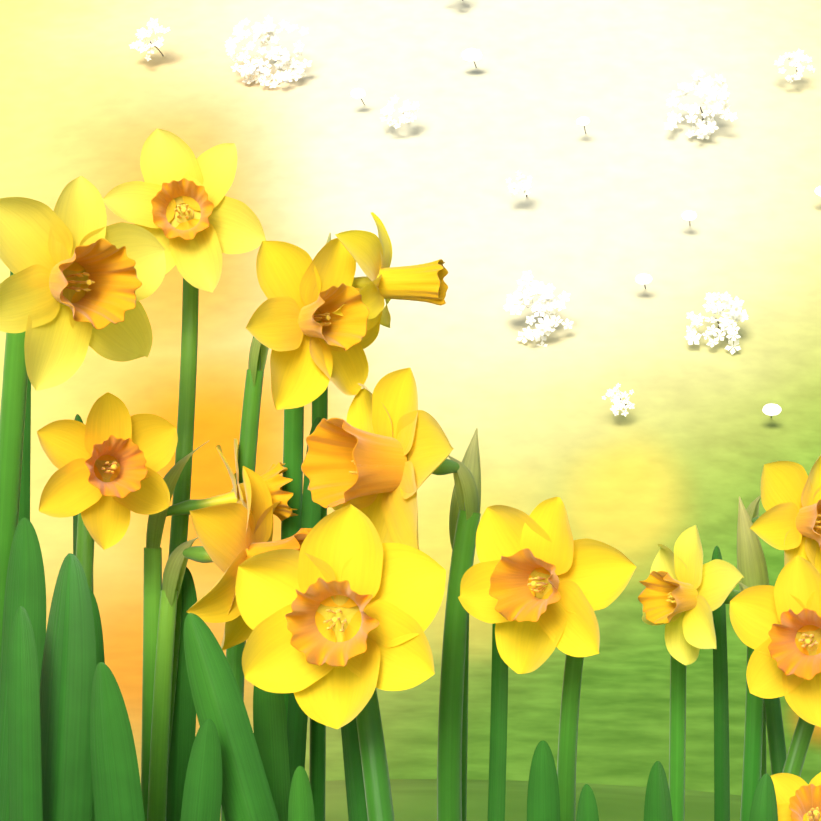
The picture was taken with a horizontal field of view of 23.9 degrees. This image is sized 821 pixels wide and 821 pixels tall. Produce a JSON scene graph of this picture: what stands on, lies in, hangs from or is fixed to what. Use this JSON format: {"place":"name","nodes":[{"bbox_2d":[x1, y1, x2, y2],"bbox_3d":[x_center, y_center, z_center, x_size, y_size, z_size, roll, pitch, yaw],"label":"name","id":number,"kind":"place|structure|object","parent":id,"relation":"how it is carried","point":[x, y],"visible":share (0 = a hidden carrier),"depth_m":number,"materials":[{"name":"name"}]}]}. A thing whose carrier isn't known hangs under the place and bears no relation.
{"place":"outdoors","nodes":[
{"label":"outdoors","id":0,"kind":"place"},
{"bbox_2d":[0,0,820,820],"bbox_3d":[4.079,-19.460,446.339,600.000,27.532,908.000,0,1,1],"label":"background","id":1,"kind":"structure","parent":0,"point":[594,222],"depth_m":10.60},
{"bbox_2d":[0,176,165,655],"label":"daffodil","id":2,"kind":"object","parent":1,"relation":"on","point":[78,282],"visible":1,"depth_m":0.57,"materials":[{"name":"yellow plant"}]},
{"bbox_2d":[37,392,177,589],"bbox_3d":[-0.094,0.081,0.606,0.039,0.173,0.044,0,1,15],"label":"daffodil","id":3,"kind":"object","parent":1,"relation":"on","point":[111,458],"visible":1,"depth_m":0.60,"materials":[{"name":"yellow plant"}]},
{"bbox_2d":[103,128,265,764],"bbox_3d":[-0.077,0.041,0.630,0.044,0.265,0.042,-1,1,-41],"label":"daffodil","id":4,"kind":"object","parent":1,"relation":"on","point":[187,213],"visible":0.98,"depth_m":0.63,"materials":[{"name":"yellow plant"}]},
{"bbox_2d":[141,438,297,820],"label":"daffodil","id":5,"kind":"object","parent":1,"relation":"on","point":[274,480],"visible":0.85,"depth_m":0.63,"materials":[{"name":"green plant"}]},
{"bbox_2d":[147,466,311,820],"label":"daffodil","id":6,"kind":"object","parent":1,"relation":"on","point":[232,537],"visible":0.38,"depth_m":0.62,"materials":[{"name":"yellow plant"}]},
{"bbox_2d":[221,238,379,820],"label":"daffodil","id":7,"kind":"object","parent":1,"relation":"on","point":[305,334],"visible":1,"depth_m":0.62,"materials":[{"name":"yellow plant"}]},
{"bbox_2d":[309,233,330,820],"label":"stem","id":8,"kind":"object","parent":1,"relation":"on","point":[317,773],"visible":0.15,"depth_m":0.65,"materials":[{"name":"green plant"}]},
{"bbox_2d":[235,504,445,820],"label":"daffodil","id":9,"kind":"object","parent":1,"relation":"on","point":[339,610],"visible":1,"depth_m":0.58,"materials":[{"name":"yellow plant"}]},
{"bbox_2d":[281,212,447,721],"bbox_3d":[-0.016,0.057,0.642,0.044,0.244,0.057,-1,1,-37],"label":"daffodil","id":10,"kind":"object","parent":1,"relation":"on","point":[370,253],"visible":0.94,"depth_m":0.63,"materials":[{"name":"yellow plant"}]},
{"bbox_2d":[0,271,777,820],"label":"daffodil leaves","id":11,"kind":"object","parent":1,"relation":"on","point":[66,745],"visible":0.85,"depth_m":0.57,"materials":[{"name":"green plant"}]},
{"bbox_2d":[301,367,480,820],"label":"daffodil","id":12,"kind":"object","parent":1,"relation":"on","point":[380,455],"visible":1,"depth_m":0.61,"materials":[{"name":"yellow plant"}]},
{"bbox_2d":[449,428,480,820],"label":"bud","id":13,"kind":"object","parent":1,"relation":"on","point":[471,460],"visible":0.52,"depth_m":0.65,"materials":[{"name":"green plant"}]},
{"bbox_2d":[129,0,814,416],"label":"flowers","id":14,"kind":"object","parent":1,"relation":"on","point":[543,292],"visible":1,"depth_m":11.95,"materials":[{"name":"flower petals"},{"name":"bark"}]},
{"bbox_2d":[458,497,635,820],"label":"daffodil","id":15,"kind":"object","parent":1,"relation":"on","point":[538,585],"visible":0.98,"depth_m":0.59,"materials":[{"name":"yellow plant"}]},
{"bbox_2d":[350,48,820,417],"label":"flowers","id":16,"kind":"object","parent":1,"relation":"on","point":[474,55],"visible":0.85,"depth_m":11.02,"materials":[{"name":"white plant"}]},
{"bbox_2d":[669,654,685,820],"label":"stem","id":17,"kind":"object","parent":1,"relation":"on","point":[677,737],"visible":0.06,"depth_m":0.65,"materials":[{"name":"green plant"}]},
{"bbox_2d":[638,525,763,820],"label":"daffodil","id":18,"kind":"object","parent":1,"relation":"on","point":[684,593],"visible":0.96,"depth_m":0.61,"materials":[{"name":"yellow plant"}]},
{"bbox_2d":[737,496,768,776],"bbox_3d":[0.116,0.179,0.657,0.012,0.300,0.009,-1,1,-31],"label":"bud","id":19,"kind":"object","parent":1,"relation":"on","point":[751,565],"visible":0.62,"depth_m":0.65,"materials":[{"name":"green plant"}]},
{"bbox_2d":[729,555,820,776],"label":"daffodil","id":20,"kind":"object","parent":1,"relation":"on","point":[777,628],"visible":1,"depth_m":0.59,"materials":[{"name":"yellow plant"}]},
{"bbox_2d":[746,455,820,774],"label":"daffodil","id":21,"kind":"object","parent":1,"relation":"on","point":[788,521],"visible":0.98,"depth_m":0.63,"materials":[{"name":"yellow plant"}]},
{"bbox_2d":[771,772,820,820],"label":"daffodil","id":22,"kind":"object","parent":1,"relation":"on","point":[798,798],"visible":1,"depth_m":0.57,"materials":[{"name":"yellow plant"}]}
]}

